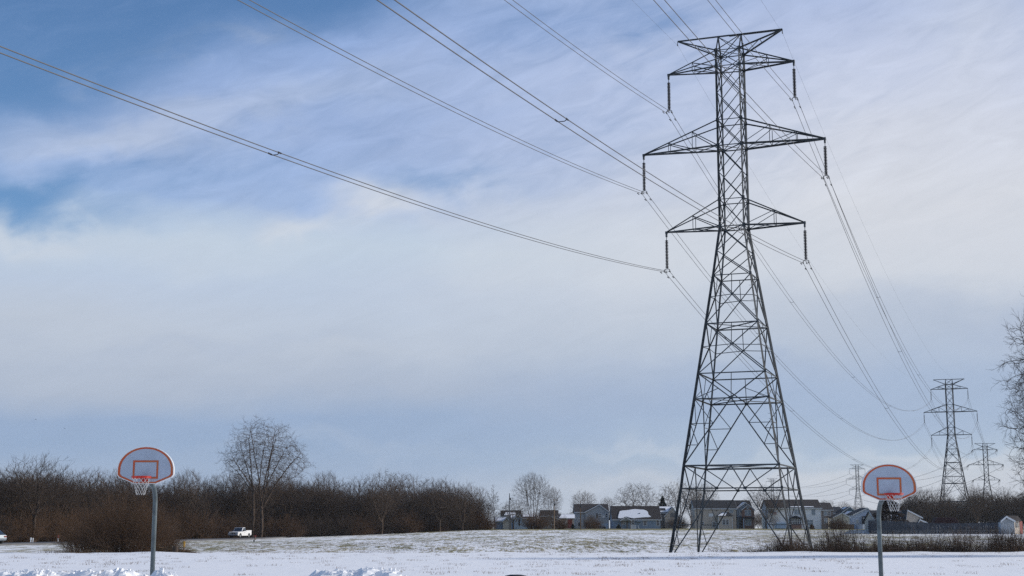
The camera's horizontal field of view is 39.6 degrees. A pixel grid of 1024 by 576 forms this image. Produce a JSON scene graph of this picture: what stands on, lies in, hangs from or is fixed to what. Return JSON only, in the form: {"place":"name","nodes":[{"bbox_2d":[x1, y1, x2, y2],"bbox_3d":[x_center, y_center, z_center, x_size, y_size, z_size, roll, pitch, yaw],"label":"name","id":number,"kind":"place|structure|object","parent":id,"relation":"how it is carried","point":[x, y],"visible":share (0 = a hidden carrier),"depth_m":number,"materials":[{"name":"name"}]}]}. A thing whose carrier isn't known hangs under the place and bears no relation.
{"place":"outdoors","nodes":[
{"label":"outdoors","id":0,"kind":"place"},
{"bbox_2d":[0,537,287,545],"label":"road","id":1,"kind":"structure","parent":0,"point":[44,543],"depth_m":226.75,"materials":[{"name":"grey asphalt"}]},
{"bbox_2d":[228,527,251,537],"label":"pickup truck","id":2,"kind":"object","parent":1,"relation":"on","point":[239,532],"visible":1,"depth_m":259.39,"materials":[{"name":"white paint"}]},
{"bbox_2d":[0,528,1023,575],"bbox_3d":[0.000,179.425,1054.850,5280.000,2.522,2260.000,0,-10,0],"label":"ground","id":3,"kind":"structure","parent":0,"point":[914,563],"depth_m":87.15,"materials":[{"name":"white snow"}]},
{"bbox_2d":[0,508,20,542],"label":"shrub","id":4,"kind":"object","parent":3,"relation":"on","point":[3,524],"visible":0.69,"depth_m":196.37,"materials":[{"name":"brown plant"}]},
{"bbox_2d":[0,466,37,525],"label":"bare tree","id":5,"kind":"object","parent":3,"relation":"on","point":[5,498],"visible":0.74,"depth_m":202.35,"materials":[{"name":"brown plant"}]},
{"bbox_2d":[0,468,51,523],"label":"bare tree","id":6,"kind":"object","parent":3,"relation":"on","point":[25,493],"visible":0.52,"depth_m":206.22,"materials":[{"name":"brown plant"}]},
{"bbox_2d":[0,496,54,542],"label":"shrub","id":7,"kind":"object","parent":3,"relation":"on","point":[26,535],"visible":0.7,"depth_m":200.89,"materials":[{"name":"brown plant"}]},
{"bbox_2d":[2,476,60,523],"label":"bare tree","id":8,"kind":"object","parent":3,"relation":"on","point":[36,500],"visible":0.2,"depth_m":212.58,"materials":[{"name":"brown plant"}]},
{"bbox_2d":[12,474,81,523],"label":"bare tree","id":9,"kind":"object","parent":3,"relation":"on","point":[54,496],"visible":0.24,"depth_m":218.19,"materials":[{"name":"brown plant"}]},
{"bbox_2d":[0,451,94,540],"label":"bare tree","id":10,"kind":"object","parent":3,"relation":"on","point":[37,505],"visible":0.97,"depth_m":202.34,"materials":[{"name":"brown plant"}]},
{"bbox_2d":[17,500,85,541],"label":"shrub","id":11,"kind":"object","parent":3,"relation":"on","point":[51,525],"visible":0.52,"depth_m":209.89,"materials":[{"name":"brown plant"}]},
{"bbox_2d":[17,469,89,524],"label":"bare tree","id":12,"kind":"object","parent":3,"relation":"on","point":[59,496],"visible":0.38,"depth_m":217.44,"materials":[{"name":"brown plant"}]},
{"bbox_2d":[36,475,82,515],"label":"bare tree","id":13,"kind":"object","parent":3,"relation":"on","point":[63,498],"visible":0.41,"depth_m":217.55,"materials":[{"name":"brown plant"}]},
{"bbox_2d":[49,504,119,552],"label":"shrub","id":14,"kind":"object","parent":3,"relation":"on","point":[70,546],"visible":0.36,"depth_m":115.49,"materials":[{"name":"brown plant"}]},
{"bbox_2d":[57,469,115,518],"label":"bare tree","id":15,"kind":"object","parent":3,"relation":"on","point":[82,482],"visible":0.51,"depth_m":232.99,"materials":[{"name":"brown plant"}]},
{"bbox_2d":[0,568,177,575],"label":"snow bank","id":16,"kind":"structure","parent":3,"relation":"on","point":[114,572],"depth_m":28.78,"materials":[{"name":"white snow"}]},
{"bbox_2d":[69,469,111,522],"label":"bare tree","id":17,"kind":"object","parent":3,"relation":"on","point":[85,482],"visible":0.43,"depth_m":234.94,"materials":[{"name":"brown plant"}]},
{"bbox_2d":[77,483,116,517],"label":"bare tree","id":18,"kind":"object","parent":3,"relation":"on","point":[91,499],"visible":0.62,"depth_m":227.36,"materials":[{"name":"brown plant"}]},
{"bbox_2d":[80,474,131,517],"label":"bare tree","id":19,"kind":"object","parent":3,"relation":"on","point":[112,492],"visible":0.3,"depth_m":240.88,"materials":[{"name":"brown plant"}]},
{"bbox_2d":[91,469,144,511],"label":"bare tree","id":20,"kind":"object","parent":3,"relation":"on","point":[121,482],"visible":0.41,"depth_m":241.82,"materials":[{"name":"brown plant"}]},
{"bbox_2d":[54,479,192,552],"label":"shrub","id":21,"kind":"object","parent":3,"relation":"on","point":[107,533],"visible":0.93,"depth_m":110.29,"materials":[{"name":"brown plant"}]},
{"bbox_2d":[117,447,174,574],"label":"basketball hoop","id":22,"kind":"object","parent":3,"relation":"on","point":[151,466],"visible":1,"depth_m":34.77,"materials":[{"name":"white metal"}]},
{"bbox_2d":[146,503,195,550],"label":"shrub","id":23,"kind":"object","parent":3,"relation":"on","point":[176,541],"visible":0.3,"depth_m":119.20,"materials":[{"name":"brown plant"}]},
{"bbox_2d":[147,484,198,517],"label":"bare tree","id":24,"kind":"object","parent":3,"relation":"on","point":[167,500],"visible":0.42,"depth_m":258.17,"materials":[{"name":"brown plant"}]},
{"bbox_2d":[157,475,200,518],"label":"bare tree","id":25,"kind":"object","parent":3,"relation":"on","point":[177,491],"visible":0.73,"depth_m":259.30,"materials":[{"name":"brown plant"}]},
{"bbox_2d":[166,504,209,538],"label":"shrub","id":26,"kind":"object","parent":3,"relation":"on","point":[192,528],"visible":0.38,"depth_m":255.94,"materials":[{"name":"brown plant"}]},
{"bbox_2d":[167,466,212,517],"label":"bare tree","id":27,"kind":"object","parent":3,"relation":"on","point":[187,489],"visible":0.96,"depth_m":258.77,"materials":[{"name":"brown plant"}]},
{"bbox_2d":[162,467,219,520],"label":"bare tree","id":28,"kind":"object","parent":3,"relation":"on","point":[194,492],"visible":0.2,"depth_m":270.22,"materials":[{"name":"brown plant"}]},
{"bbox_2d":[170,498,225,538],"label":"shrub","id":29,"kind":"object","parent":3,"relation":"on","point":[209,533],"visible":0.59,"depth_m":257.76,"materials":[{"name":"brown plant"}]},
{"bbox_2d":[173,481,226,525],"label":"bare tree","id":30,"kind":"object","parent":3,"relation":"on","point":[204,503],"visible":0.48,"depth_m":264.95,"materials":[{"name":"brown plant"}]},
{"bbox_2d":[185,476,230,523],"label":"bare tree","id":31,"kind":"object","parent":3,"relation":"on","point":[211,502],"visible":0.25,"depth_m":279.28,"materials":[{"name":"brown plant"}]},
{"bbox_2d":[202,475,235,525],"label":"bare tree","id":32,"kind":"object","parent":3,"relation":"on","point":[217,495],"visible":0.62,"depth_m":281.38,"materials":[{"name":"brown plant"}]},
{"bbox_2d":[201,480,250,524],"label":"bare tree","id":33,"kind":"object","parent":3,"relation":"on","point":[239,501],"visible":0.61,"depth_m":282.72,"materials":[{"name":"brown plant"}]},
{"bbox_2d":[209,512,251,537],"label":"shrub","id":34,"kind":"object","parent":3,"relation":"on","point":[230,526],"visible":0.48,"depth_m":268.96,"materials":[{"name":"brown plant"}]},
{"bbox_2d":[209,474,257,519],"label":"bare tree","id":35,"kind":"object","parent":3,"relation":"on","point":[223,488],"visible":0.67,"depth_m":283.78,"materials":[{"name":"brown plant"}]},
{"bbox_2d":[227,511,260,537],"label":"shrub","id":36,"kind":"object","parent":3,"relation":"on","point":[247,527],"visible":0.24,"depth_m":275.20,"materials":[{"name":"brown plant"}]},
{"bbox_2d":[225,475,267,519],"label":"bare tree","id":37,"kind":"object","parent":3,"relation":"on","point":[247,490],"visible":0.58,"depth_m":284.54,"materials":[{"name":"brown plant"}]},
{"bbox_2d":[0,470,493,530],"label":"woodland","id":38,"kind":"object","parent":3,"relation":"on","point":[294,515],"visible":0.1,"depth_m":309.36,"materials":[{"name":"brown plant"}]},
{"bbox_2d":[229,481,284,525],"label":"bare tree","id":39,"kind":"object","parent":3,"relation":"on","point":[256,512],"visible":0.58,"depth_m":283.62,"materials":[{"name":"brown plant"}]},
{"bbox_2d":[217,415,318,536],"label":"bare tree","id":40,"kind":"object","parent":3,"relation":"on","point":[268,465],"visible":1,"depth_m":277.27,"materials":[{"name":"grey plant"}]},
{"bbox_2d":[244,473,294,520],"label":"bare tree","id":41,"kind":"object","parent":3,"relation":"on","point":[272,498],"visible":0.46,"depth_m":293.36,"materials":[{"name":"brown plant"}]},
{"bbox_2d":[267,511,300,537],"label":"shrub","id":42,"kind":"object","parent":3,"relation":"on","point":[283,533],"visible":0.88,"depth_m":283.92,"materials":[{"name":"brown plant"}]},
{"bbox_2d":[268,508,309,536],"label":"shrub","id":43,"kind":"object","parent":3,"relation":"on","point":[300,531],"visible":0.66,"depth_m":285.46,"materials":[{"name":"brown plant"}]},
{"bbox_2d":[266,479,315,522],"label":"bare tree","id":44,"kind":"object","parent":3,"relation":"on","point":[284,500],"visible":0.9,"depth_m":291.64,"materials":[{"name":"brown plant"}]},
{"bbox_2d":[292,479,339,519],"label":"bare tree","id":45,"kind":"object","parent":3,"relation":"on","point":[311,507],"visible":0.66,"depth_m":298.31,"materials":[{"name":"brown plant"}]},
{"bbox_2d":[296,510,336,536],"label":"shrub","id":46,"kind":"object","parent":3,"relation":"on","point":[319,527],"visible":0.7,"depth_m":291.20,"materials":[{"name":"brown plant"}]},
{"bbox_2d":[304,470,353,535],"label":"bare tree","id":47,"kind":"object","parent":3,"relation":"on","point":[328,488],"visible":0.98,"depth_m":296.36,"materials":[{"name":"brown plant"}]},
{"bbox_2d":[312,483,363,522],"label":"bare tree","id":48,"kind":"object","parent":3,"relation":"on","point":[350,499],"visible":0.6,"depth_m":299.48,"materials":[{"name":"brown plant"}]},
{"bbox_2d":[321,510,366,535],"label":"shrub","id":49,"kind":"object","parent":3,"relation":"on","point":[342,525],"visible":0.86,"depth_m":293.14,"materials":[{"name":"brown plant"}]},
{"bbox_2d":[332,480,372,518],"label":"bare tree","id":50,"kind":"object","parent":3,"relation":"on","point":[361,502],"visible":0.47,"depth_m":307.55,"materials":[{"name":"grey plant"}]},
{"bbox_2d":[309,566,406,575],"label":"snow bank","id":51,"kind":"structure","parent":3,"relation":"on","point":[367,571],"depth_m":28.65,"materials":[{"name":"white snow"}]},
{"bbox_2d":[336,509,381,534],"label":"shrub","id":52,"kind":"object","parent":3,"relation":"on","point":[370,528],"visible":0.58,"depth_m":297.47,"materials":[{"name":"brown plant"}]},
{"bbox_2d":[337,476,382,520],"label":"bare tree","id":53,"kind":"object","parent":3,"relation":"on","point":[359,488],"visible":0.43,"depth_m":308.93,"materials":[{"name":"grey plant"}]},
{"bbox_2d":[357,488,398,526],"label":"bare tree","id":54,"kind":"object","parent":3,"relation":"on","point":[379,513],"visible":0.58,"depth_m":305.70,"materials":[{"name":"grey plant"}]},
{"bbox_2d":[356,469,404,533],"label":"bare tree","id":55,"kind":"object","parent":3,"relation":"on","point":[392,488],"visible":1,"depth_m":301.13,"materials":[{"name":"brown plant"}]},
{"bbox_2d":[373,473,418,515],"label":"bare tree","id":56,"kind":"object","parent":3,"relation":"on","point":[399,493],"visible":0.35,"depth_m":321.93,"materials":[{"name":"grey plant"}]},
{"bbox_2d":[384,506,425,532],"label":"shrub","id":57,"kind":"object","parent":3,"relation":"on","point":[412,529],"visible":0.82,"depth_m":305.79,"materials":[{"name":"brown plant"}]},
{"bbox_2d":[384,471,433,518],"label":"bare tree","id":58,"kind":"object","parent":3,"relation":"on","point":[406,493],"visible":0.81,"depth_m":317.14,"materials":[{"name":"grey plant"}]},
{"bbox_2d":[407,477,454,518],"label":"bare tree","id":59,"kind":"object","parent":3,"relation":"on","point":[431,513],"visible":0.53,"depth_m":321.06,"materials":[{"name":"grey plant"}]},
{"bbox_2d":[414,478,464,531],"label":"bare tree","id":60,"kind":"object","parent":3,"relation":"on","point":[439,504],"visible":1,"depth_m":313.90,"materials":[{"name":"brown plant"}]},
{"bbox_2d":[443,480,483,530],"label":"bare tree","id":61,"kind":"object","parent":3,"relation":"on","point":[465,503],"visible":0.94,"depth_m":318.00,"materials":[{"name":"brown plant"}]},
{"bbox_2d":[451,517,478,530],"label":"shrub","id":62,"kind":"object","parent":3,"relation":"on","point":[467,524],"visible":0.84,"depth_m":322.45,"materials":[{"name":"brown plant"}]},
{"bbox_2d":[462,487,496,519],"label":"bare tree","id":63,"kind":"object","parent":3,"relation":"on","point":[481,497],"visible":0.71,"depth_m":330.48,"materials":[{"name":"grey plant"}]},
{"bbox_2d":[461,503,499,529],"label":"shrub","id":64,"kind":"object","parent":3,"relation":"on","point":[481,515],"visible":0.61,"depth_m":327.93,"materials":[{"name":"brown plant"}]},
{"bbox_2d":[498,497,527,528],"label":"bare tree","id":65,"kind":"object","parent":3,"relation":"on","point":[516,513],"visible":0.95,"depth_m":361.15,"materials":[{"name":"grey plant"}]},
{"bbox_2d":[510,514,536,528],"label":"house","id":66,"kind":"structure","parent":3,"relation":"on","point":[517,524],"depth_m":380.60,"materials":[{"name":"grey"}]},
{"bbox_2d":[510,472,550,519],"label":"bare tree","id":67,"kind":"object","parent":3,"relation":"on","point":[529,494],"visible":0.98,"depth_m":367.66,"materials":[{"name":"grey plant"}]},
{"bbox_2d":[515,509,552,528],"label":"shrub","id":68,"kind":"object","parent":3,"relation":"on","point":[537,523],"visible":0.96,"depth_m":360.22,"materials":[{"name":"brown plant"}]},
{"bbox_2d":[542,485,563,528],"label":"bare tree","id":69,"kind":"object","parent":3,"relation":"on","point":[550,499],"visible":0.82,"depth_m":373.52,"materials":[{"name":"brown plant"}]},
{"bbox_2d":[573,504,609,528],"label":"house","id":70,"kind":"structure","parent":3,"relation":"on","point":[599,511],"depth_m":407.31,"materials":[{"name":"grey"}]},
{"bbox_2d":[609,506,661,528],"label":"house","id":71,"kind":"structure","parent":3,"relation":"on","point":[636,517],"depth_m":393.57,"materials":[{"name":"grey"}]},
{"bbox_2d":[613,482,658,505],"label":"bare tree","id":72,"kind":"object","parent":3,"relation":"on","point":[635,499],"visible":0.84,"depth_m":434.35,"materials":[{"name":"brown plant"}]},
{"bbox_2d":[659,506,679,528],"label":"house","id":73,"kind":"structure","parent":3,"relation":"on","point":[667,512],"depth_m":403.22,"materials":[{"name":"grey"}]},
{"bbox_2d":[656,477,700,518],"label":"bare tree","id":74,"kind":"object","parent":3,"relation":"on","point":[674,497],"visible":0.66,"depth_m":424.81,"materials":[{"name":"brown plant"}]},
{"bbox_2d":[689,500,736,528],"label":"house","id":75,"kind":"structure","parent":3,"relation":"on","point":[719,508],"depth_m":396.98,"materials":[{"name":"beige"}]},
{"bbox_2d":[641,28,829,552],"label":"lattice tower","id":76,"kind":"structure","parent":3,"relation":"on","point":[746,148],"depth_m":122.42,"materials":[{"name":"metal"}]},
{"bbox_2d":[0,46,669,273],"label":"power line","id":77,"kind":"object","parent":76,"relation":"attached to","point":[278,152],"visible":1,"depth_m":58.11,"materials":[{"name":"grey metal"}]},
{"bbox_2d":[238,0,645,194],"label":"power line","id":78,"kind":"object","parent":76,"relation":"attached to","point":[420,90],"visible":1,"depth_m":78.22,"materials":[{"name":"grey metal"}]},
{"bbox_2d":[505,0,670,112],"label":"power line","id":79,"kind":"object","parent":76,"relation":"attached to","point":[584,53],"visible":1,"depth_m":100.93,"materials":[{"name":"grey metal"}]},
{"bbox_2d":[377,0,808,264],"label":"power line","id":80,"kind":"object","parent":76,"relation":"attached to","point":[567,119],"visible":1,"depth_m":54.38,"materials":[{"name":"grey metal"}]},
{"bbox_2d":[654,0,828,178],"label":"power line","id":81,"kind":"object","parent":76,"relation":"attached to","point":[735,80],"visible":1,"depth_m":80.16,"materials":[{"name":"grey metal"}]},
{"bbox_2d":[644,195,919,439],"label":"power line","id":82,"kind":"object","parent":76,"relation":"hanging from","point":[741,315],"visible":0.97,"depth_m":159.78,"materials":[{"name":"grey metal"}]},
{"bbox_2d":[667,114,923,410],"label":"power line","id":83,"kind":"object","parent":76,"relation":"attached to","point":[770,268],"visible":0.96,"depth_m":175.49,"materials":[{"name":"grey metal"}]},
{"bbox_2d":[667,272,931,469],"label":"power line","id":84,"kind":"object","parent":76,"relation":"attached to","point":[760,376],"visible":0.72,"depth_m":170.52,"materials":[{"name":"grey metal"}]},
{"bbox_2d":[793,101,965,409],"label":"power line","id":85,"kind":"object","parent":76,"relation":"attached to","point":[856,243],"visible":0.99,"depth_m":157.62,"materials":[{"name":"grey metal"}]},
{"bbox_2d":[804,264,969,470],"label":"power line","id":86,"kind":"object","parent":76,"relation":"attached to","point":[864,367],"visible":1,"depth_m":153.57,"materials":[{"name":"grey metal"}]},
{"bbox_2d":[824,179,977,438],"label":"power line","id":87,"kind":"object","parent":76,"relation":"hanging from","point":[877,297],"visible":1,"depth_m":150.62,"materials":[{"name":"grey metal"}]},
{"bbox_2d":[735,500,754,528],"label":"house","id":88,"kind":"structure","parent":3,"relation":"on","point":[744,518],"depth_m":399.14,"materials":[{"name":"grey"}]},
{"bbox_2d":[743,484,786,528],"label":"bare tree","id":89,"kind":"object","parent":3,"relation":"on","point":[758,503],"visible":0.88,"depth_m":390.94,"materials":[{"name":"brown plant"}]},
{"bbox_2d":[760,499,821,528],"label":"house","id":90,"kind":"structure","parent":3,"relation":"on","point":[813,507],"depth_m":393.06,"materials":[{"name":"white"}]},
{"bbox_2d":[820,503,833,528],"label":"house","id":91,"kind":"structure","parent":3,"relation":"on","point":[825,509],"depth_m":414.79,"materials":[{"name":"grey"}]},
{"bbox_2d":[846,508,869,523],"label":"house","id":92,"kind":"structure","parent":3,"relation":"on","point":[857,516],"depth_m":399.98,"materials":[{"name":"grey"}]},
{"bbox_2d":[708,519,1023,551],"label":"dry weeds","id":93,"kind":"object","parent":3,"relation":"on","point":[1000,545],"visible":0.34,"depth_m":106.68,"materials":[{"name":"brown plant"}]},
{"bbox_2d":[861,464,916,575],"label":"basketball hoop","id":94,"kind":"object","parent":3,"relation":"on","point":[883,483],"visible":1,"depth_m":35.69,"materials":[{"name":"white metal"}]},
{"bbox_2d":[867,500,910,531],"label":"evergreen tree","id":95,"kind":"object","parent":3,"relation":"on","point":[887,511],"visible":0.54,"depth_m":246.16,"materials":[{"name":"green plant"}]},
{"bbox_2d":[863,510,927,530],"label":"house","id":96,"kind":"structure","parent":3,"relation":"on","point":[910,516],"depth_m":297.06,"materials":[{"name":"beige"}]},
{"bbox_2d":[898,487,934,514],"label":"bare tree","id":97,"kind":"object","parent":3,"relation":"on","point":[916,495],"visible":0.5,"depth_m":434.34,"materials":[{"name":"brown plant"}]},
{"bbox_2d":[870,521,998,533],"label":"plank fence","id":98,"kind":"object","parent":3,"relation":"on","point":[899,527],"visible":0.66,"depth_m":208.31,"materials":[{"name":"brown wood"}]},
{"bbox_2d":[924,379,977,522],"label":"lattice tower","id":99,"kind":"structure","parent":3,"relation":"on","point":[955,440],"depth_m":441.80,"materials":[{"name":"metal"}]},
{"bbox_2d":[891,489,1023,528],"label":"woodland","id":100,"kind":"object","parent":3,"relation":"on","point":[961,516],"visible":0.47,"depth_m":401.61,"materials":[{"name":"brown plant"}]},
{"bbox_2d":[955,483,993,522],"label":"bare tree","id":101,"kind":"object","parent":3,"relation":"on","point":[977,501],"visible":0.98,"depth_m":375.45,"materials":[{"name":"brown plant"}]},
{"bbox_2d":[968,443,1003,528],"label":"lattice tower","id":102,"kind":"structure","parent":3,"relation":"on","point":[986,466],"depth_m":677.48,"materials":[{"name":"metal"}]},
{"bbox_2d":[987,486,1021,515],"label":"bare tree","id":103,"kind":"object","parent":3,"relation":"on","point":[1007,504],"visible":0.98,"depth_m":395.16,"materials":[{"name":"brown plant"}]},
{"bbox_2d":[986,294,1023,509],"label":"bare tree","id":104,"kind":"object","parent":3,"relation":"on","point":[1020,385],"visible":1,"depth_m":92.88,"materials":[{"name":"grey plant"}]},
{"bbox_2d":[998,515,1022,533],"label":"shed","id":105,"kind":"structure","parent":3,"relation":"on","point":[1008,522],"depth_m":202.27,"materials":[{"name":"grey"}]},
{"bbox_2d":[0,0,1023,527],"label":"sky","id":106,"kind":"structure","parent":0,"point":[166,282],"materials":[{"name":"blue"}]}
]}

